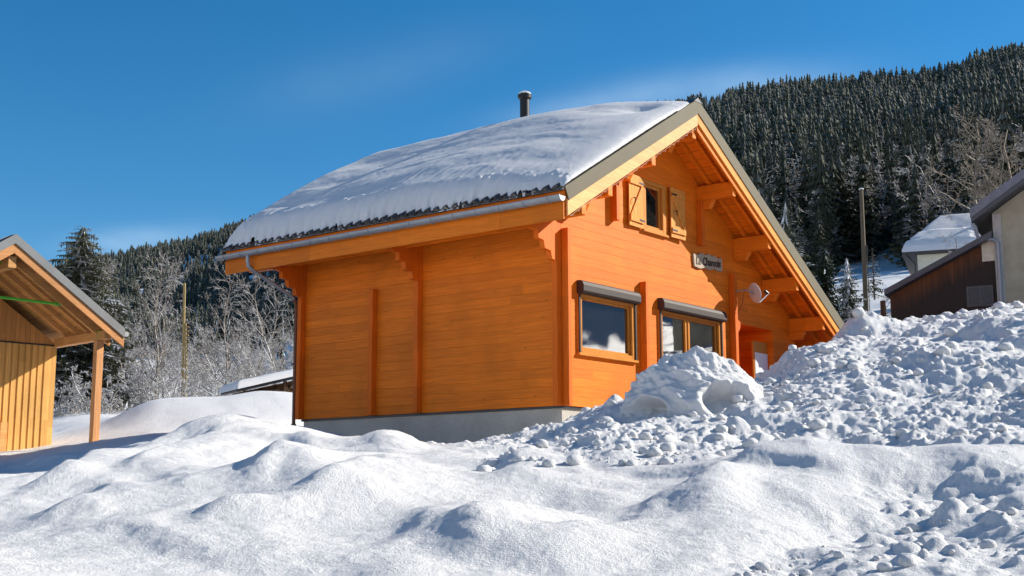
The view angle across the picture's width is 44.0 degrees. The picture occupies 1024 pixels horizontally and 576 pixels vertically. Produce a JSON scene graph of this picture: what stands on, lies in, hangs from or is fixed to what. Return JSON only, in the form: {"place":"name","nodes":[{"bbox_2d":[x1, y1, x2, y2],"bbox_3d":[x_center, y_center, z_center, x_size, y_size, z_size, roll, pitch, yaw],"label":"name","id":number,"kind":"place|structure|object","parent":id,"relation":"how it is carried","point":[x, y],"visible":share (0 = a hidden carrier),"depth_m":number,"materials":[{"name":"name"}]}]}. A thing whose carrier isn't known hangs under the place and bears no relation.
{"place":"outdoors","nodes":[
{"label":"outdoors","id":0,"kind":"place"},
{"bbox_2d":[0,270,1023,575],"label":"snow ground","id":1,"kind":"structure","parent":0,"point":[250,484],"depth_m":11.14,"materials":[{"name":"white snow"}]},
{"bbox_2d":[53,380,71,414],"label":"frosted shrub","id":2,"kind":"object","parent":1,"relation":"on","point":[66,383],"visible":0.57,"depth_m":65.12,"materials":[{"name":"grey plant"}]},
{"bbox_2d":[0,234,128,451],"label":"barn","id":3,"kind":"structure","parent":1,"relation":"on","point":[47,309],"depth_m":33.67,"materials":[{"name":"wood"}]},
{"bbox_2d":[54,371,91,416],"bbox_3d":[-21.322,5.394,61.741,2.472,2.798,1.267,2,-9,-13],"label":"frosted shrub","id":4,"kind":"object","parent":1,"relation":"on","point":[74,395],"visible":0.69,"depth_m":61.65,"materials":[{"name":"grey plant"}]},
{"bbox_2d":[64,364,90,414],"bbox_3d":[-20.687,5.117,61.260,1.682,2.776,1.792,-7,-11,35],"label":"frosted shrub","id":5,"kind":"object","parent":1,"relation":"on","point":[80,394],"visible":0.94,"depth_m":61.08,"materials":[{"name":"grey plant"}]},
{"bbox_2d":[48,226,152,410],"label":"spruce tree","id":6,"kind":"object","parent":1,"relation":"on","point":[81,356],"visible":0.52,"depth_m":70.07,"materials":[{"name":"green plant"}]},
{"bbox_2d":[84,375,117,414],"bbox_3d":[-19.712,5.267,60.651,0.987,2.309,1.866,-1,-9,7],"label":"frosted shrub","id":7,"kind":"object","parent":1,"relation":"on","point":[108,381],"visible":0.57,"depth_m":61.15,"materials":[{"name":"grey plant"}]},
{"bbox_2d":[101,368,139,413],"bbox_3d":[-18.932,5.199,60.111,2.455,2.779,1.259,-4,-10,22],"label":"frosted shrub","id":8,"kind":"object","parent":1,"relation":"on","point":[110,403],"visible":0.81,"depth_m":60.04,"materials":[{"name":"grey plant"}]},
{"bbox_2d":[74,254,167,410],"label":"slender tree","id":9,"kind":"object","parent":1,"relation":"on","point":[110,272],"visible":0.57,"depth_m":70.39,"materials":[{"name":"grey plant"}]},
{"bbox_2d":[124,364,159,406],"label":"frosted shrub","id":10,"kind":"object","parent":1,"relation":"on","point":[132,395],"visible":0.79,"depth_m":65.18,"materials":[{"name":"grey plant"}]},
{"bbox_2d":[129,366,155,408],"bbox_3d":[-18.410,5.452,65.033,2.422,2.998,1.282,0,-9,-2],"label":"frosted shrub","id":11,"kind":"object","parent":1,"relation":"on","point":[141,387],"visible":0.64,"depth_m":64.87,"materials":[{"name":"grey plant"}]},
{"bbox_2d":[137,371,159,402],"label":"frosted shrub","id":12,"kind":"object","parent":1,"relation":"on","point":[151,374],"visible":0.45,"depth_m":67.12,"materials":[{"name":"grey plant"}]},
{"bbox_2d":[115,246,191,398],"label":"slender tree","id":13,"kind":"object","parent":1,"relation":"on","point":[154,314],"visible":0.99,"depth_m":68.39,"materials":[{"name":"grey plant"}]},
{"bbox_2d":[137,324,187,398],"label":"frosted tree","id":14,"kind":"object","parent":1,"relation":"on","point":[171,356],"visible":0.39,"depth_m":71.98,"materials":[{"name":"grey plant"}]},
{"bbox_2d":[131,251,200,395],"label":"slender tree","id":15,"kind":"object","parent":1,"relation":"on","point":[171,289],"visible":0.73,"depth_m":73.66,"materials":[{"name":"grey plant"}]},
{"bbox_2d":[138,303,193,397],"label":"frosted tree","id":16,"kind":"object","parent":1,"relation":"on","point":[162,340],"visible":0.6,"depth_m":69.38,"materials":[{"name":"grey plant"}]},
{"bbox_2d":[152,364,181,396],"bbox_3d":[-17.230,5.509,64.474,1.430,3.157,2.789,-1,-9,5],"label":"frosted shrub","id":17,"kind":"object","parent":1,"relation":"on","point":[172,369],"visible":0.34,"depth_m":63.91,"materials":[{"name":"grey plant"}]},
{"bbox_2d":[155,371,182,397],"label":"frosted shrub","id":18,"kind":"object","parent":1,"relation":"on","point":[166,385],"visible":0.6,"depth_m":61.74,"materials":[{"name":"grey plant"}]},
{"bbox_2d":[151,323,211,399],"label":"frosted tree","id":19,"kind":"object","parent":1,"relation":"on","point":[192,354],"visible":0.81,"depth_m":67.31,"materials":[{"name":"grey plant"}]},
{"bbox_2d":[165,368,201,397],"bbox_3d":[-16.447,5.409,64.111,1.851,2.868,1.737,-8,-12,41],"label":"frosted shrub","id":20,"kind":"object","parent":1,"relation":"on","point":[184,383],"visible":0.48,"depth_m":64.58,"materials":[{"name":"grey plant"}]},
{"bbox_2d":[181,283,188,395],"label":"pole","id":21,"kind":"object","parent":1,"relation":"on","point":[184,335],"visible":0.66,"depth_m":66.41,"materials":[{"name":"brown wood"}]},
{"bbox_2d":[194,364,230,396],"bbox_3d":[-13.995,5.045,60.452,1.910,2.960,1.793,-6,-11,33],"label":"frosted shrub","id":22,"kind":"object","parent":1,"relation":"on","point":[218,369],"visible":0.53,"depth_m":60.86,"materials":[{"name":"grey plant"}]},
{"bbox_2d":[195,326,235,394],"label":"grey tree","id":23,"kind":"object","parent":1,"relation":"on","point":[209,348],"visible":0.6,"depth_m":125.36,"materials":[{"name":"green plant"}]},
{"bbox_2d":[188,261,256,384],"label":"slender tree","id":24,"kind":"object","parent":1,"relation":"on","point":[226,310],"visible":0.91,"depth_m":72.40,"materials":[{"name":"grey plant"}]},
{"bbox_2d":[212,346,240,385],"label":"frosted tree","id":25,"kind":"object","parent":1,"relation":"on","point":[218,355],"visible":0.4,"depth_m":85.15,"materials":[{"name":"grey plant"}]},
{"bbox_2d":[228,316,264,394],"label":"frosted tree","id":26,"kind":"object","parent":1,"relation":"on","point":[253,326],"visible":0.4,"depth_m":74.94,"materials":[{"name":"grey plant"}]},
{"bbox_2d":[230,332,265,386],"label":"frosted tree","id":27,"kind":"object","parent":1,"relation":"on","point":[250,365],"visible":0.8,"depth_m":72.28,"materials":[{"name":"grey plant"}]},
{"bbox_2d":[216,274,293,378],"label":"slender tree","id":28,"kind":"object","parent":1,"relation":"on","point":[275,329],"visible":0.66,"depth_m":91.31,"materials":[{"name":"grey plant"}]},
{"bbox_2d":[221,376,292,395],"bbox_3d":[-9.726,5.042,51.562,3.700,3.520,2.400,5,-10,-28],"label":"wood shelter","id":29,"kind":"object","parent":1,"relation":"on","point":[285,386],"visible":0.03,"depth_m":51.21,"materials":[{"name":"wood"}]},
{"bbox_2d":[218,369,292,393],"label":"roof snow","id":30,"kind":"structure","parent":29,"relation":"on","point":[243,383],"depth_m":50.41,"materials":[{"name":"white snow"}]},
{"bbox_2d":[224,272,293,384],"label":"slender tree","id":31,"kind":"object","parent":1,"relation":"on","point":[260,323],"visible":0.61,"depth_m":76.89,"materials":[{"name":"grey plant"}]},
{"bbox_2d":[252,335,290,383],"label":"frosted tree","id":32,"kind":"object","parent":1,"relation":"on","point":[273,368],"visible":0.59,"depth_m":70.55,"materials":[{"name":"grey plant"}]},
{"bbox_2d":[275,329,293,382],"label":"frosted tree","id":33,"kind":"object","parent":1,"relation":"on","point":[287,340],"visible":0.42,"depth_m":69.14,"materials":[{"name":"grey plant"}]},
{"bbox_2d":[215,91,843,443],"bbox_3d":[0.857,0.461,30.340,9.705,10.306,12.269,-7,-12,38],"label":"chalet","id":34,"kind":"object","parent":1,"relation":"on","point":[478,322],"visible":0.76,"depth_m":26.50,"materials":[{"name":"brown wood"}]},
{"bbox_2d":[221,101,689,251],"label":"roof snow","id":35,"kind":"structure","parent":34,"relation":"on","point":[563,147],"depth_m":26.66,"materials":[{"name":"white snow"}]},
{"bbox_2d":[577,280,640,362],"bbox_3d":[1.929,0.696,25.383,0.275,1.470,2.110,-7,-12,38],"label":"window","id":36,"kind":"structure","parent":34,"relation":"in","point":[606,315],"depth_m":25.43,"materials":[{"name":"brown wood"}]},
{"bbox_2d":[642,179,668,237],"bbox_3d":[3.037,-1.710,27.270,0.175,1.155,1.000,-7,-12,38],"label":"window","id":37,"kind":"structure","parent":34,"relation":"in","point":[654,194],"depth_m":27.38,"materials":[{"name":"brown wood"}]},
{"bbox_2d":[657,298,726,358],"bbox_3d":[3.979,1.578,27.853,0.275,2.435,2.720,-7,-12,38],"label":"glazed door","id":38,"kind":"structure","parent":34,"relation":"in","point":[682,326],"depth_m":27.85,"materials":[{"name":"brown wood"}]},
{"bbox_2d":[692,253,722,271],"bbox_3d":[4.453,-0.594,28.827,0.054,0.373,1.302,-7,-8,38],"label":"name sign","id":39,"kind":"object","parent":34,"relation":"attached to","point":[706,261],"visible":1,"depth_m":28.77,"materials":[{"name":"white wood"}]},
{"bbox_2d":[736,283,768,311],"bbox_3d":[5.609,0.229,29.399,0.804,0.686,0.394,0,-9,1],"label":"satellite dish","id":40,"kind":"object","parent":34,"relation":"attached to","point":[754,291],"visible":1,"depth_m":29.38,"materials":[{"name":"metal"}]},
{"bbox_2d":[751,341,767,378],"bbox_3d":[6.031,2.291,30.698,0.065,1.980,0.725,-7,-12,38],"label":"door","id":41,"kind":"structure","parent":34,"relation":"in","point":[759,349],"depth_m":30.70,"materials":[{"name":"brown wood"}]},
{"bbox_2d":[620,346,763,417],"bbox_3d":[2.673,1.666,18.561,2.244,1.593,1.962,0,-9,0],"label":"snow lump","id":42,"kind":"object","parent":1,"relation":"on","point":[697,379],"visible":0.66,"depth_m":18.09,"materials":[{"name":"white snow"}]},
{"bbox_2d":[476,301,1023,575],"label":"snow clods","id":43,"kind":"object","parent":1,"relation":"on","point":[668,444],"visible":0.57,"depth_m":15.65,"materials":[{"name":"white snow"}]},
{"bbox_2d":[777,203,815,277],"bbox_3d":[13.295,-0.113,60.852,4.162,8.241,4.279,-2,-9,10],"label":"spruce tree","id":44,"kind":"object","parent":1,"relation":"on","point":[786,228],"visible":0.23,"depth_m":61.09,"materials":[{"name":"green plant"}]},
{"bbox_2d":[813,247,845,322],"bbox_3d":[13.789,0.816,55.599,1.777,5.366,1.684,-1,-9,5],"label":"column conifer","id":45,"kind":"object","parent":1,"relation":"on","point":[825,274],"depth_m":55.62,"materials":[{"name":"green plant"}]},
{"bbox_2d":[834,258,867,323],"bbox_3d":[15.373,0.760,57.626,2.385,4.351,2.302,4,-10,-24],"label":"spruce tree","id":46,"kind":"object","parent":1,"relation":"on","point":[848,292],"visible":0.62,"depth_m":57.54,"materials":[{"name":"green plant"}]},
{"bbox_2d":[859,188,869,310],"bbox_3d":[17.528,-1.474,63.028,0.314,7.204,0.257,0,-9,0],"label":"utility pole","id":47,"kind":"object","parent":1,"relation":"on","point":[864,268],"visible":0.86,"depth_m":62.96,"materials":[{"name":"brown wood"}]},
{"bbox_2d":[861,249,885,299],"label":"spruce tree","id":48,"kind":"object","parent":1,"relation":"on","point":[874,290],"visible":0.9,"depth_m":106.41,"materials":[{"name":"green plant"}]},
{"bbox_2d":[902,249,955,274],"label":"cottage","id":49,"kind":"structure","parent":1,"relation":"on","point":[915,261],"depth_m":79.27,"materials":[{"name":"paint"}]},
{"bbox_2d":[902,213,980,251],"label":"roof snow","id":50,"kind":"structure","parent":49,"relation":"on","point":[927,238],"depth_m":79.45,"materials":[{"name":"white snow"}]},
{"bbox_2d":[880,231,997,320],"bbox_3d":[15.232,1.553,43.814,3.716,5.638,6.600,-5,-10,27],"label":"lean to","id":51,"kind":"object","parent":1,"relation":"on","point":[957,280],"visible":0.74,"depth_m":41.22,"materials":[{"name":"brown wood"}]},
{"bbox_2d":[966,285,993,306],"bbox_3d":[15.076,0.260,40.772,0.819,0.670,0.054,-5,-10,27],"label":"window","id":52,"kind":"structure","parent":51,"relation":"in","point":[977,296],"depth_m":40.75,"materials":[{"name":"metal"}]},
{"bbox_2d":[920,103,1023,217],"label":"bare tree","id":53,"kind":"object","parent":1,"relation":"on","point":[975,190],"visible":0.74,"depth_m":79.88,"materials":[{"name":"brown plant"}]},
{"bbox_2d":[961,148,1003,202],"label":"bare tree","id":54,"kind":"object","parent":1,"relation":"on","point":[981,156],"visible":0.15,"depth_m":100.57,"materials":[{"name":"brown plant"}]},
{"bbox_2d":[968,129,1023,212],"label":"bare tree","id":55,"kind":"object","parent":1,"relation":"on","point":[1003,145],"visible":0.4,"depth_m":95.85,"materials":[{"name":"brown plant"}]},
{"bbox_2d":[970,169,1023,303],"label":"farmhouse","id":56,"kind":"object","parent":1,"relation":"on","point":[998,212],"visible":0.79,"depth_m":40.47,"materials":[{"name":"paint"}]},
{"bbox_2d":[0,0,1023,266],"label":"sky","id":57,"kind":"structure","parent":0,"point":[134,123],"materials":[{"name":"blue"}]},
{"bbox_2d":[112,164,1020,384],"bbox_3d":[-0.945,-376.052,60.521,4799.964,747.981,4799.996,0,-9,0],"label":"hillside","id":58,"kind":"structure","parent":0,"point":[885,264],"depth_m":196.28,"materials":[{"name":"white snow"}]},
{"bbox_2d":[184,301,206,382],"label":"valley spruce","id":59,"kind":"object","parent":58,"relation":"on","point":[196,321],"visible":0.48,"depth_m":187.74,"materials":[{"name":"grey plant"}]},
{"bbox_2d":[274,312,291,369],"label":"valley spruce","id":60,"kind":"object","parent":58,"relation":"on","point":[283,348],"visible":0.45,"depth_m":217.07,"materials":[{"name":"grey plant"}]},
{"bbox_2d":[55,41,1023,357],"bbox_3d":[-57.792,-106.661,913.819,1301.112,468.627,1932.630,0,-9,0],"label":"forest","id":61,"kind":"object","parent":58,"relation":"on","point":[765,117],"visible":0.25,"depth_m":825.38,"materials":[{"name":"green plant"}]},
{"bbox_2d":[748,141,776,218],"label":"hill spruce","id":62,"kind":"object","parent":58,"relation":"on","point":[757,182],"visible":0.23,"depth_m":174.73,"materials":[{"name":"green plant"}]},
{"bbox_2d":[763,183,780,222],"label":"hill spruce","id":63,"kind":"object","parent":58,"relation":"on","point":[770,194],"visible":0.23,"depth_m":215.43,"materials":[{"name":"green plant"}]},
{"bbox_2d":[766,141,781,202],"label":"hill spruce","id":64,"kind":"object","parent":58,"relation":"on","point":[775,162],"visible":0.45,"depth_m":345.76,"materials":[{"name":"green plant"}]},
{"bbox_2d":[774,147,793,213],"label":"hill spruce","id":65,"kind":"object","parent":58,"relation":"on","point":[782,154],"visible":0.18,"depth_m":306.46,"materials":[{"name":"green plant"}]},
{"bbox_2d":[772,154,806,225],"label":"hill spruce","id":66,"kind":"object","parent":58,"relation":"on","point":[785,183],"visible":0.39,"depth_m":221.52,"materials":[{"name":"green plant"}]},
{"bbox_2d":[780,190,809,269],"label":"hill spruce","id":67,"kind":"object","parent":58,"relation":"on","point":[786,200],"visible":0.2,"depth_m":178.20,"materials":[{"name":"green plant"}]},
{"bbox_2d":[791,141,815,254],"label":"hill spruce","id":68,"kind":"object","parent":58,"relation":"on","point":[803,162],"visible":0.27,"depth_m":223.94,"materials":[{"name":"green plant"}]},
{"bbox_2d":[800,149,815,236],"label":"hill spruce","id":69,"kind":"object","parent":58,"relation":"on","point":[811,185],"visible":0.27,"depth_m":218.98,"materials":[{"name":"green plant"}]},
{"bbox_2d":[793,190,840,262],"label":"tree","id":70,"kind":"object","parent":58,"relation":"on","point":[812,215],"visible":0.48,"depth_m":175.14,"materials":[{"name":"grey plant"}]},
{"bbox_2d":[804,209,838,278],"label":"hill spruce","id":71,"kind":"object","parent":58,"relation":"on","point":[819,237],"visible":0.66,"depth_m":166.77,"materials":[{"name":"green plant"}]},
{"bbox_2d":[799,130,848,266],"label":"hill spruce","id":72,"kind":"object","parent":58,"relation":"on","point":[828,198],"visible":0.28,"depth_m":195.71,"materials":[{"name":"green plant"}]},
{"bbox_2d":[803,133,849,271],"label":"hill spruce","id":73,"kind":"object","parent":58,"relation":"on","point":[822,189],"visible":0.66,"depth_m":174.54,"materials":[{"name":"green plant"}]},
{"bbox_2d":[805,155,868,263],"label":"hill spruce","id":74,"kind":"object","parent":58,"relation":"on","point":[834,176],"visible":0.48,"depth_m":196.45,"materials":[{"name":"green plant"}]},
{"bbox_2d":[825,130,854,190],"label":"hill spruce","id":75,"kind":"object","parent":58,"relation":"on","point":[835,141],"visible":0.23,"depth_m":273.57,"materials":[{"name":"green plant"}]},
{"bbox_2d":[828,150,861,262],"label":"hill spruce","id":76,"kind":"object","parent":58,"relation":"on","point":[838,162],"visible":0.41,"depth_m":199.97,"materials":[{"name":"green plant"}]},
{"bbox_2d":[844,134,855,166],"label":"hill spruce","id":77,"kind":"object","parent":58,"relation":"on","point":[848,150],"visible":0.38,"depth_m":402.61,"materials":[{"name":"green plant"}]},
{"bbox_2d":[850,123,859,156],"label":"hill spruce","id":78,"kind":"object","parent":58,"relation":"on","point":[855,140],"visible":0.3,"depth_m":427.26,"materials":[{"name":"green plant"}]},
{"bbox_2d":[840,137,895,262],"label":"hill spruce","id":79,"kind":"object","parent":58,"relation":"on","point":[862,178],"visible":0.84,"depth_m":196.60,"materials":[{"name":"green plant"}]},
{"bbox_2d":[857,141,882,209],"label":"hill spruce","id":80,"kind":"object","parent":58,"relation":"on","point":[868,155],"visible":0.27,"depth_m":214.72,"materials":[{"name":"green plant"}]},
{"bbox_2d":[853,173,892,250],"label":"hill spruce","id":81,"kind":"object","parent":58,"relation":"on","point":[884,231],"visible":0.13,"depth_m":204.60,"materials":[{"name":"green plant"}]},
{"bbox_2d":[851,162,898,256],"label":"tree","id":82,"kind":"object","parent":58,"relation":"on","point":[872,193],"visible":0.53,"depth_m":200.09,"materials":[{"name":"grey plant"}]},
{"bbox_2d":[877,181,891,246],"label":"hill spruce","id":83,"kind":"object","parent":58,"relation":"on","point":[887,193],"visible":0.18,"depth_m":212.05,"materials":[{"name":"green plant"}]},
{"bbox_2d":[874,175,895,250],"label":"tree","id":84,"kind":"object","parent":58,"relation":"on","point":[879,196],"visible":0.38,"depth_m":207.87,"materials":[{"name":"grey plant"}]},
{"bbox_2d":[877,139,901,203],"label":"hill spruce","id":85,"kind":"object","parent":58,"relation":"on","point":[890,164],"visible":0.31,"depth_m":228.31,"materials":[{"name":"green plant"}]},
{"bbox_2d":[880,184,903,247],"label":"hill spruce","id":86,"kind":"object","parent":58,"relation":"on","point":[892,200],"visible":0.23,"depth_m":209.21,"materials":[{"name":"green plant"}]},
{"bbox_2d":[881,133,917,259],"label":"hill spruce","id":87,"kind":"object","parent":58,"relation":"on","point":[903,181],"visible":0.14,"depth_m":189.70,"materials":[{"name":"green plant"}]},
{"bbox_2d":[895,116,907,147],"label":"hill spruce","id":88,"kind":"object","parent":58,"relation":"on","point":[903,125],"visible":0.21,"depth_m":386.87,"materials":[{"name":"green plant"}]},
{"bbox_2d":[888,113,921,252],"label":"hill spruce","id":89,"kind":"object","parent":58,"relation":"on","point":[909,141],"visible":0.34,"depth_m":185.17,"materials":[{"name":"green plant"}]},
{"bbox_2d":[882,163,938,269],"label":"hill spruce","id":90,"kind":"object","parent":58,"relation":"on","point":[914,206],"visible":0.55,"depth_m":165.22,"materials":[{"name":"green plant"}]},
{"bbox_2d":[889,151,943,244],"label":"tree","id":91,"kind":"object","parent":58,"relation":"on","point":[898,187],"visible":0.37,"depth_m":172.34,"materials":[{"name":"grey plant"}]},
{"bbox_2d":[903,135,945,234],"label":"hill spruce","id":92,"kind":"object","parent":58,"relation":"on","point":[923,149],"visible":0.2,"depth_m":182.55,"materials":[{"name":"green plant"}]},
{"bbox_2d":[902,172,954,239],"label":"tree","id":93,"kind":"object","parent":58,"relation":"on","point":[923,207],"visible":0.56,"depth_m":162.47,"materials":[{"name":"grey plant"}]},
{"bbox_2d":[924,116,940,145],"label":"hill spruce","id":94,"kind":"object","parent":58,"relation":"on","point":[931,126],"visible":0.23,"depth_m":367.82,"materials":[{"name":"green plant"}]},
{"bbox_2d":[920,151,947,216],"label":"hill spruce","id":95,"kind":"object","parent":58,"relation":"on","point":[927,163],"visible":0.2,"depth_m":177.96,"materials":[{"name":"green plant"}]},
{"bbox_2d":[928,127,950,193],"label":"hill spruce","id":96,"kind":"object","parent":58,"relation":"on","point":[934,150],"visible":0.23,"depth_m":198.95,"materials":[{"name":"green plant"}]},
{"bbox_2d":[934,161,955,213],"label":"hill spruce","id":97,"kind":"object","parent":58,"relation":"on","point":[938,170],"visible":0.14,"depth_m":183.09,"materials":[{"name":"green plant"}]},
{"bbox_2d":[906,146,984,215],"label":"tree","id":98,"kind":"object","parent":58,"relation":"on","point":[941,206],"visible":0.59,"depth_m":167.04,"materials":[{"name":"grey plant"}]},
{"bbox_2d":[937,138,959,187],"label":"hill spruce","id":99,"kind":"object","parent":58,"relation":"on","point":[946,154],"visible":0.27,"depth_m":213.44,"materials":[{"name":"green plant"}]},
{"bbox_2d":[945,146,960,197],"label":"hill spruce","id":100,"kind":"object","parent":58,"relation":"on","point":[954,168],"visible":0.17,"depth_m":212.01,"materials":[{"name":"green plant"}]},
{"bbox_2d":[950,144,978,213],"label":"hill spruce","id":101,"kind":"object","parent":58,"relation":"on","point":[966,197],"visible":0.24,"depth_m":171.50,"materials":[{"name":"green plant"}]},
{"bbox_2d":[946,117,988,211],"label":"hill spruce","id":102,"kind":"object","parent":58,"relation":"on","point":[970,161],"visible":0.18,"depth_m":186.29,"materials":[{"name":"green plant"}]},
{"bbox_2d":[981,154,1008,196],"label":"hill spruce","id":103,"kind":"object","parent":58,"relation":"on","point":[996,159],"visible":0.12,"depth_m":177.69,"materials":[{"name":"green plant"}]},
{"bbox_2d":[981,88,1023,189],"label":"hill spruce","id":104,"kind":"object","parent":58,"relation":"on","point":[1004,117],"visible":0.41,"depth_m":183.30,"materials":[{"name":"green plant"}]},
{"bbox_2d":[1013,94,1023,149],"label":"hill spruce","id":105,"kind":"object","parent":58,"relation":"on","point":[1021,115],"visible":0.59,"depth_m":420.33,"materials":[{"name":"green plant"}]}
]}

